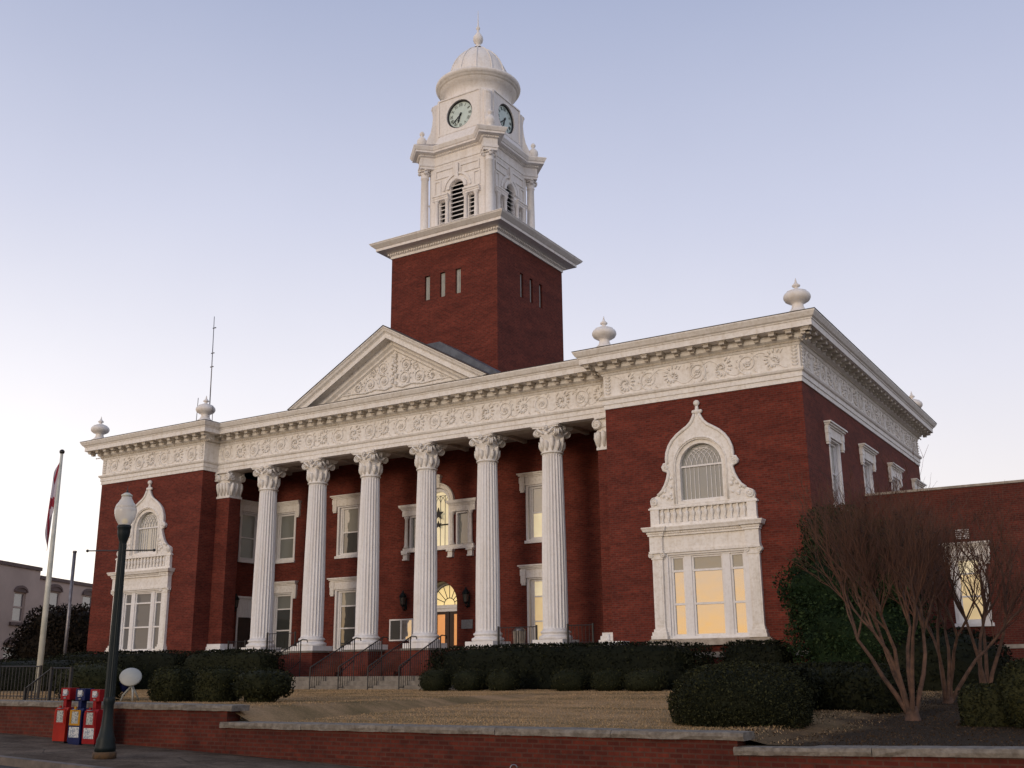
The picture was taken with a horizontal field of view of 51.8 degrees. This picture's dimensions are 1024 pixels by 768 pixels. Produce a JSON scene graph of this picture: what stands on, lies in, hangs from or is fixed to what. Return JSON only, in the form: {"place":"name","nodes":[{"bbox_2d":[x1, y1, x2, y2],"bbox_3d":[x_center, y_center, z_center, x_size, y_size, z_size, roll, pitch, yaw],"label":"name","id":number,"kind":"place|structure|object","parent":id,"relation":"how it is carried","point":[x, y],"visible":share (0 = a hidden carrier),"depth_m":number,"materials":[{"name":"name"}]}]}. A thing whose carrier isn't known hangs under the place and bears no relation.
{"place":"outdoors","nodes":[
{"label":"outdoors","id":0,"kind":"place"},
{"bbox_2d":[0,765,19,767],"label":"street","id":1,"kind":"structure","parent":0,"point":[2,766],"depth_m":19.04,"materials":[{"name":"grey asphalt"}]},
{"bbox_2d":[0,733,369,767],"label":"sidewalk","id":2,"kind":"structure","parent":0,"point":[36,748],"depth_m":19.82,"materials":[{"name":"concrete"}]},
{"bbox_2d":[52,688,78,742],"bbox_3d":[-9.515,7.074,22.534,0.400,1.120,0.398,-10,-18,30],"label":"newspaper box","id":3,"kind":"object","parent":2,"relation":"on","point":[61,723],"visible":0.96,"depth_m":22.39,"materials":[{"name":"red metal"}]},
{"bbox_2d":[54,705,65,723],"bbox_3d":[-9.609,7.026,22.391,0.340,0.380,0.043,-10,-18,30],"label":"door","id":4,"kind":"structure","parent":3,"relation":"in","point":[60,713],"depth_m":22.40,"materials":[{"name":"red metal"}]},
{"bbox_2d":[67,688,93,744],"bbox_3d":[-9.090,7.017,22.276,0.400,1.120,0.398,-10,-18,30],"label":"newspaper box","id":5,"kind":"object","parent":2,"relation":"on","point":[75,725],"visible":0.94,"depth_m":22.13,"materials":[{"name":"blue metal"}]},
{"bbox_2d":[69,706,80,725],"bbox_3d":[-9.184,6.969,22.133,0.340,0.380,0.043,-10,-18,30],"label":"door","id":6,"kind":"structure","parent":5,"relation":"in","point":[75,714],"depth_m":22.14,"materials":[{"name":"yellow metal"}]},
{"bbox_2d":[81,689,104,745],"bbox_3d":[-8.682,6.962,22.029,0.400,1.120,0.398,-10,-18,30],"label":"newspaper box","id":7,"kind":"object","parent":2,"relation":"on","point":[92,721],"visible":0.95,"depth_m":21.88,"materials":[{"name":"red metal"}]},
{"bbox_2d":[83,708,95,726],"bbox_3d":[-8.776,6.914,21.886,0.340,0.380,0.043,-10,-18,30],"label":"door","id":8,"kind":"structure","parent":7,"relation":"in","point":[89,717],"depth_m":21.89,"materials":[{"name":"red metal"}]},
{"bbox_2d":[86,487,155,758],"bbox_3d":[-7.606,4.469,20.172,1.780,5.090,0.422,-10,-18,30],"label":"street lamp","id":9,"kind":"object","parent":2,"relation":"on","point":[125,511],"visible":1,"depth_m":20.02,"materials":[{"name":"black metal"}]},
{"bbox_2d":[0,0,1023,583],"label":"sky","id":10,"kind":"structure","parent":0,"point":[168,167],"materials":[{"name":"blue"}]},
{"bbox_2d":[1,689,1023,745],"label":"lawn","id":11,"kind":"structure","parent":0,"point":[311,712],"depth_m":21.49,"materials":[{"name":"beige plant"}]},
{"bbox_2d":[0,665,42,698],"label":"iron fence","id":12,"kind":"object","parent":11,"relation":"on","point":[39,674],"visible":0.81,"depth_m":29.70,"materials":[{"name":"black metal"}]},
{"bbox_2d":[1,602,90,661],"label":"dark tree","id":13,"kind":"object","parent":11,"relation":"on","point":[26,647],"visible":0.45,"depth_m":55.82,"materials":[{"name":"green plant"}]},
{"bbox_2d":[0,560,92,661],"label":"pale building","id":14,"kind":"structure","parent":11,"relation":"on","point":[22,589],"depth_m":64.86,"materials":[{"name":"paint"}]},
{"bbox_2d":[9,585,28,625],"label":"window","id":15,"kind":"structure","parent":14,"relation":"in","point":[18,605],"depth_m":64.35,"materials":[{"name":"grey glass"}]},
{"bbox_2d":[49,584,62,610],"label":"window","id":16,"kind":"structure","parent":14,"relation":"in","point":[54,596],"depth_m":68.70,"materials":[{"name":"grey glass"}]},
{"bbox_2d":[82,589,91,610],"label":"window","id":17,"kind":"structure","parent":14,"relation":"in","point":[87,593],"depth_m":72.93,"materials":[{"name":"grey glass"}]},
{"bbox_2d":[23,667,73,700],"bbox_3d":[-11.044,7.150,25.081,1.734,0.813,0.060,-10,-18,30],"label":"iron handrail","id":18,"kind":"object","parent":11,"relation":"on","point":[51,669],"visible":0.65,"depth_m":25.02,"materials":[{"name":"black metal"}]},
{"bbox_2d":[34,449,64,692],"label":"flagpole","id":19,"kind":"object","parent":11,"relation":"on","point":[41,648],"visible":0.94,"depth_m":40.30,"materials":[{"name":"white metal"}]},
{"bbox_2d":[45,462,59,547],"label":"flag","id":20,"kind":"object","parent":19,"relation":"hanging from","point":[51,505],"visible":1,"depth_m":41.14,"materials":[{"name":"fabric"}]},
{"bbox_2d":[0,657,121,690],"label":"fence","id":21,"kind":"object","parent":11,"relation":"on","point":[53,662],"visible":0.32,"depth_m":44.29,"materials":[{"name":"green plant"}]},
{"bbox_2d":[63,551,76,656],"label":"metal pole","id":22,"kind":"object","parent":11,"relation":"on","point":[69,602],"visible":0.83,"depth_m":52.36,"materials":[{"name":"metal"}]},
{"bbox_2d":[52,660,126,700],"bbox_3d":[-10.410,7.422,26.215,1.810,1.062,1.851,-10,-18,30],"label":"shrub","id":23,"kind":"object","parent":11,"relation":"on","point":[92,674],"visible":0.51,"depth_m":25.64,"materials":[{"name":"green plant"}]},
{"bbox_2d":[46,649,196,688],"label":"hedge","id":24,"kind":"object","parent":11,"relation":"on","point":[146,663],"visible":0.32,"depth_m":46.29,"materials":[{"name":"green plant"}]},
{"bbox_2d":[119,668,141,700],"bbox_3d":[-9.380,7.387,25.904,0.526,0.801,0.613,4,-16,-17],"label":"dish","id":25,"kind":"object","parent":11,"relation":"on","point":[129,677],"visible":1,"depth_m":25.77,"materials":[{"name":"white metal"}]},
{"bbox_2d":[147,665,195,701],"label":"shrub","id":26,"kind":"object","parent":11,"relation":"on","point":[173,683],"visible":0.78,"depth_m":25.05,"materials":[{"name":"green plant"}]},
{"bbox_2d":[191,665,242,701],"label":"shrub","id":27,"kind":"object","parent":11,"relation":"on","point":[213,684],"visible":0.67,"depth_m":24.26,"materials":[{"name":"green plant"}]},
{"bbox_2d":[177,647,286,673],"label":"hedge","id":28,"kind":"object","parent":11,"relation":"on","point":[244,659],"visible":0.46,"depth_m":43.40,"materials":[{"name":"green plant"}]},
{"bbox_2d":[231,667,295,702],"bbox_3d":[-5.607,6.995,23.816,1.422,1.170,1.264,-10,-18,30],"label":"shrub","id":29,"kind":"object","parent":11,"relation":"on","point":[263,685],"visible":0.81,"depth_m":23.52,"materials":[{"name":"green plant"}]},
{"bbox_2d":[417,668,452,690],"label":"shrub","id":30,"kind":"object","parent":11,"relation":"on","point":[432,679],"visible":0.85,"depth_m":36.13,"materials":[{"name":"green plant"}]},
{"bbox_2d":[450,668,487,690],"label":"shrub","id":31,"kind":"object","parent":11,"relation":"on","point":[469,679],"visible":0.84,"depth_m":35.44,"materials":[{"name":"green plant"}]},
{"bbox_2d":[485,667,522,690],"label":"shrub","id":32,"kind":"object","parent":11,"relation":"on","point":[504,679],"visible":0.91,"depth_m":34.77,"materials":[{"name":"green plant"}]},
{"bbox_2d":[80,18,936,689],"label":"courthouse","id":33,"kind":"structure","parent":11,"relation":"on","point":[616,492],"depth_m":45.73,"materials":[{"name":"red brick"}]},
{"bbox_2d":[106,480,174,653],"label":"bay window","id":34,"kind":"structure","parent":33,"relation":"in","point":[148,574],"depth_m":50.86,"materials":[{"name":"white paint"}]},
{"bbox_2d":[196,316,215,419],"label":"antenna","id":35,"kind":"object","parent":33,"relation":"on","point":[212,353],"visible":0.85,"depth_m":51.53,"materials":[{"name":"metal"}]},
{"bbox_2d":[227,640,245,648],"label":"porch railing","id":36,"kind":"object","parent":33,"relation":"on","point":[244,641],"visible":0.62,"depth_m":48.19,"materials":[{"name":"black metal"}]},
{"bbox_2d":[234,594,239,611],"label":"wall lantern","id":37,"kind":"object","parent":33,"relation":"attached to","point":[237,599],"depth_m":50.56,"materials":[{"name":"black metal"}]},
{"bbox_2d":[234,596,251,648],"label":"side door","id":38,"kind":"structure","parent":33,"relation":"in","point":[244,597],"depth_m":50.84,"materials":[{"name":"white paint"}]},
{"bbox_2d":[236,618,250,648],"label":"door leaf","id":39,"kind":"structure","parent":33,"relation":"in","point":[244,624],"depth_m":51.26,"materials":[{"name":"brown wood"}]},
{"bbox_2d":[237,499,258,563],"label":"window","id":40,"kind":"structure","parent":33,"relation":"in","point":[248,520],"depth_m":52.43,"materials":[{"name":"grey glass"}]},
{"bbox_2d":[266,631,295,649],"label":"porch railing","id":41,"kind":"object","parent":33,"relation":"on","point":[279,640],"visible":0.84,"depth_m":46.85,"materials":[{"name":"black metal"}]},
{"bbox_2d":[255,639,307,676],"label":"step railing","id":42,"kind":"object","parent":33,"relation":"attached to","point":[299,662],"visible":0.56,"depth_m":44.58,"materials":[{"name":"black metal"}]},
{"bbox_2d":[272,581,298,651],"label":"window","id":43,"kind":"structure","parent":33,"relation":"in","point":[283,600],"depth_m":51.69,"materials":[{"name":"white paint"}]},
{"bbox_2d":[275,500,301,563],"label":"window","id":44,"kind":"structure","parent":33,"relation":"in","point":[285,521],"depth_m":52.74,"materials":[{"name":"grey glass"}]},
{"bbox_2d":[309,637,360,688],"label":"step railing","id":45,"kind":"object","parent":33,"relation":"attached to","point":[332,663],"visible":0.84,"depth_m":42.20,"materials":[{"name":"black metal"}]},
{"bbox_2d":[327,576,356,650],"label":"window","id":46,"kind":"structure","parent":33,"relation":"in","point":[345,599],"depth_m":49.67,"materials":[{"name":"white paint"}]},
{"bbox_2d":[330,492,360,558],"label":"window","id":47,"kind":"structure","parent":33,"relation":"in","point":[348,518],"depth_m":50.72,"materials":[{"name":"white paint"}]},
{"bbox_2d":[337,636,388,689],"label":"step railing","id":48,"kind":"object","parent":33,"relation":"attached to","point":[381,639],"visible":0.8,"depth_m":41.53,"materials":[{"name":"black metal"}]},
{"bbox_2d":[367,636,416,689],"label":"step railing","id":49,"kind":"object","parent":33,"relation":"attached to","point":[389,661],"visible":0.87,"depth_m":40.75,"materials":[{"name":"black metal"}]},
{"bbox_2d":[389,619,412,640],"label":"notice board","id":50,"kind":"object","parent":33,"relation":"attached to","point":[400,629],"visible":0.88,"depth_m":47.57,"materials":[{"name":"white paint"}]},
{"bbox_2d":[399,591,406,610],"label":"wall lantern","id":51,"kind":"object","parent":33,"relation":"attached to","point":[403,600],"depth_m":47.57,"materials":[{"name":"black metal"}]},
{"bbox_2d":[398,635,446,688],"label":"step railing","id":52,"kind":"object","parent":33,"relation":"attached to","point":[418,660],"visible":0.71,"depth_m":40.06,"materials":[{"name":"black metal"}]},
{"bbox_2d":[398,474,476,560],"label":"palladian window","id":53,"kind":"structure","parent":33,"relation":"in","point":[447,504],"depth_m":47.49,"materials":[{"name":"white paint"}]},
{"bbox_2d":[437,508,442,527],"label":"star ornament","id":54,"kind":"object","parent":33,"relation":"hanging from","point":[439,513],"visible":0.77,"depth_m":47.72,"materials":[{"name":"black metal"}]},
{"bbox_2d":[437,582,456,648],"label":"door","id":55,"kind":"structure","parent":33,"relation":"in","point":[446,596],"depth_m":47.51,"materials":[{"name":"white paint"}]},
{"bbox_2d":[462,587,469,607],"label":"wall lantern","id":56,"kind":"object","parent":33,"relation":"attached to","point":[466,596],"depth_m":45.83,"materials":[{"name":"black metal"}]},
{"bbox_2d":[461,619,472,628],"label":"plaque","id":57,"kind":"object","parent":33,"relation":"attached to","point":[466,624],"visible":1,"depth_m":45.79,"materials":[{"name":"metal"}]},
{"bbox_2d":[497,625,537,644],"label":"porch railing","id":58,"kind":"object","parent":33,"relation":"on","point":[499,627],"visible":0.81,"depth_m":40.60,"materials":[{"name":"black metal"}]},
{"bbox_2d":[513,628,525,645],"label":"waste bin","id":59,"kind":"object","parent":33,"relation":"on","point":[518,635],"visible":0.57,"depth_m":41.83,"materials":[{"name":"metal"}]},
{"bbox_2d":[516,471,541,543],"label":"window","id":60,"kind":"structure","parent":33,"relation":"in","point":[533,491],"depth_m":45.45,"materials":[{"name":"white paint"}]},
{"bbox_2d":[517,564,542,645],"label":"window","id":61,"kind":"structure","parent":33,"relation":"in","point":[528,573],"depth_m":44.44,"materials":[{"name":"glass"}]},
{"bbox_2d":[567,623,593,642],"bbox_3d":[2.540,9.305,39.163,1.120,0.800,0.060,-10,-18,30],"label":"porch railing","id":62,"kind":"object","parent":33,"relation":"on","point":[592,624],"visible":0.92,"depth_m":39.18,"materials":[{"name":"black metal"}]},
{"bbox_2d":[641,400,774,645],"bbox_3d":[6.588,4.654,36.435,4.440,8.475,0.680,-10,-18,30],"label":"bay window","id":63,"kind":"structure","parent":33,"relation":"in","point":[704,533],"depth_m":36.32,"materials":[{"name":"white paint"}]},
{"bbox_2d":[824,420,847,507],"bbox_3d":[11.679,3.005,37.942,0.480,3.029,2.240,-10,-18,30],"label":"window","id":64,"kind":"structure","parent":33,"relation":"in","point":[834,433],"depth_m":38.32,"materials":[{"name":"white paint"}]},
{"bbox_2d":[858,443,878,493],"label":"window","id":65,"kind":"structure","parent":33,"relation":"in","point":[865,457],"depth_m":42.31,"materials":[{"name":"white paint"}]},
{"bbox_2d":[887,462,904,490],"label":"window","id":66,"kind":"structure","parent":33,"relation":"in","point":[892,470],"depth_m":45.99,"materials":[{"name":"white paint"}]},
{"bbox_2d":[911,478,926,488],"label":"window","id":67,"kind":"structure","parent":33,"relation":"in","point":[915,481],"depth_m":49.52,"materials":[{"name":"white paint"}]},
{"bbox_2d":[417,640,719,689],"bbox_3d":[1.710,9.889,36.552,11.907,1.914,1.911,-10,-18,30],"label":"hedge","id":68,"kind":"object","parent":11,"relation":"on","point":[536,666],"visible":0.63,"depth_m":35.75,"materials":[{"name":"green plant"}]},
{"bbox_2d":[549,667,590,690],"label":"shrub","id":69,"kind":"object","parent":11,"relation":"on","point":[566,679],"visible":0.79,"depth_m":33.42,"materials":[{"name":"green plant"}]},
{"bbox_2d":[590,667,624,690],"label":"shrub","id":70,"kind":"object","parent":11,"relation":"on","point":[608,679],"visible":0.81,"depth_m":32.79,"materials":[{"name":"green plant"}]},
{"bbox_2d":[600,634,629,644],"bbox_3d":[3.572,9.600,36.352,0.880,1.900,0.500,-10,-18,30],"label":"utility box","id":71,"kind":"object","parent":11,"relation":"on","point":[608,637],"visible":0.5,"depth_m":36.55,"materials":[{"name":"white paint"}]},
{"bbox_2d":[622,668,668,691],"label":"shrub","id":72,"kind":"object","parent":11,"relation":"on","point":[645,680],"visible":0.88,"depth_m":32.06,"materials":[{"name":"green plant"}]},
{"bbox_2d":[666,658,818,744],"bbox_3d":[3.990,5.612,18.483,2.534,1.564,2.570,-10,-18,30],"label":"shrub","id":73,"kind":"object","parent":11,"relation":"on","point":[745,694],"visible":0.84,"depth_m":17.72,"materials":[{"name":"green plant"}]},
{"bbox_2d":[718,638,795,667],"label":"hedge","id":74,"kind":"object","parent":11,"relation":"on","point":[747,650],"visible":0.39,"depth_m":32.66,"materials":[{"name":"green plant"}]},
{"bbox_2d":[765,662,822,706],"bbox_3d":[5.333,6.218,21.603,1.947,1.063,2.003,-10,-18,30],"label":"shrub","id":75,"kind":"object","parent":11,"relation":"on","point":[812,681],"visible":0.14,"depth_m":21.18,"materials":[{"name":"green plant"}]},
{"bbox_2d":[791,659,918,713],"bbox_3d":[7.122,6.677,22.813,3.202,1.398,3.279,-10,-18,30],"label":"shrub","id":76,"kind":"object","parent":11,"relation":"on","point":[859,686],"visible":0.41,"depth_m":21.52,"materials":[{"name":"green plant"}]},
{"bbox_2d":[772,502,943,664],"bbox_3d":[10.400,6.636,31.926,5.058,6.285,4.036,-10,-18,30],"label":"evergreen tree","id":77,"kind":"object","parent":11,"relation":"on","point":[824,629],"visible":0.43,"depth_m":31.10,"materials":[{"name":"green plant"}]},
{"bbox_2d":[708,693,1023,745],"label":"leaf litter","id":78,"kind":"object","parent":11,"relation":"on","point":[913,744],"visible":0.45,"depth_m":17.32,"materials":[{"name":"brown plant"}]},
{"bbox_2d":[766,445,972,720],"bbox_3d":[6.873,3.775,19.974,3.754,5.199,4.551,-5,-16,16],"label":"bare tree","id":79,"kind":"object","parent":11,"relation":"on","point":[864,563],"visible":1,"depth_m":20.07,"materials":[{"name":"brown plant"}]},
{"bbox_2d":[869,626,1014,690],"bbox_3d":[12.321,8.411,30.558,4.276,2.734,4.240,-10,-18,30],"label":"shrub","id":80,"kind":"object","parent":11,"relation":"on","point":[965,656],"visible":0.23,"depth_m":29.12,"materials":[{"name":"green plant"}]},
{"bbox_2d":[865,479,1023,663],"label":"brick annex","id":81,"kind":"object","parent":11,"relation":"on","point":[1013,640],"visible":0.3,"depth_m":38.27,"materials":[{"name":"brick"}]},
{"bbox_2d":[939,540,994,626],"bbox_3d":[16.590,7.251,38.205,1.720,2.999,0.480,-10,-18,30],"label":"window","id":82,"kind":"structure","parent":81,"relation":"in","point":[974,620],"depth_m":38.24,"materials":[{"name":"glass"}]},
{"bbox_2d":[869,488,1023,703],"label":"bare tree","id":83,"kind":"object","parent":11,"relation":"on","point":[949,696],"visible":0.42,"depth_m":23.16,"materials":[{"name":"brown plant"}]},
{"bbox_2d":[896,481,1023,683],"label":"bare tree","id":84,"kind":"object","parent":11,"relation":"on","point":[985,678],"visible":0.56,"depth_m":24.46,"materials":[{"name":"brown plant"}]},
{"bbox_2d":[957,682,1018,726],"bbox_3d":[8.272,5.652,18.293,0.972,0.934,0.988,-10,-18,30],"label":"shrub","id":85,"kind":"object","parent":11,"relation":"on","point":[978,706],"visible":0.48,"depth_m":18.05,"materials":[{"name":"green plant"}]},
{"bbox_2d":[996,657,1023,728],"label":"shrub","id":86,"kind":"object","parent":11,"relation":"on","point":[1010,686],"visible":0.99,"depth_m":17.50,"materials":[{"name":"green plant"}]},
{"label":"ground","id":87,"kind":"structure","parent":0,"visible":0},
{"bbox_2d":[0,755,110,767],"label":"kerb","id":88,"kind":"structure","parent":87,"relation":"on","point":[12,761],"depth_m":18.88,"materials":[{"name":"concrete"}]},
{"bbox_2d":[0,700,1023,767],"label":"retaining wall","id":89,"kind":"structure","parent":87,"relation":"on","point":[218,728],"depth_m":17.87,"materials":[{"name":"brick"}]}
]}

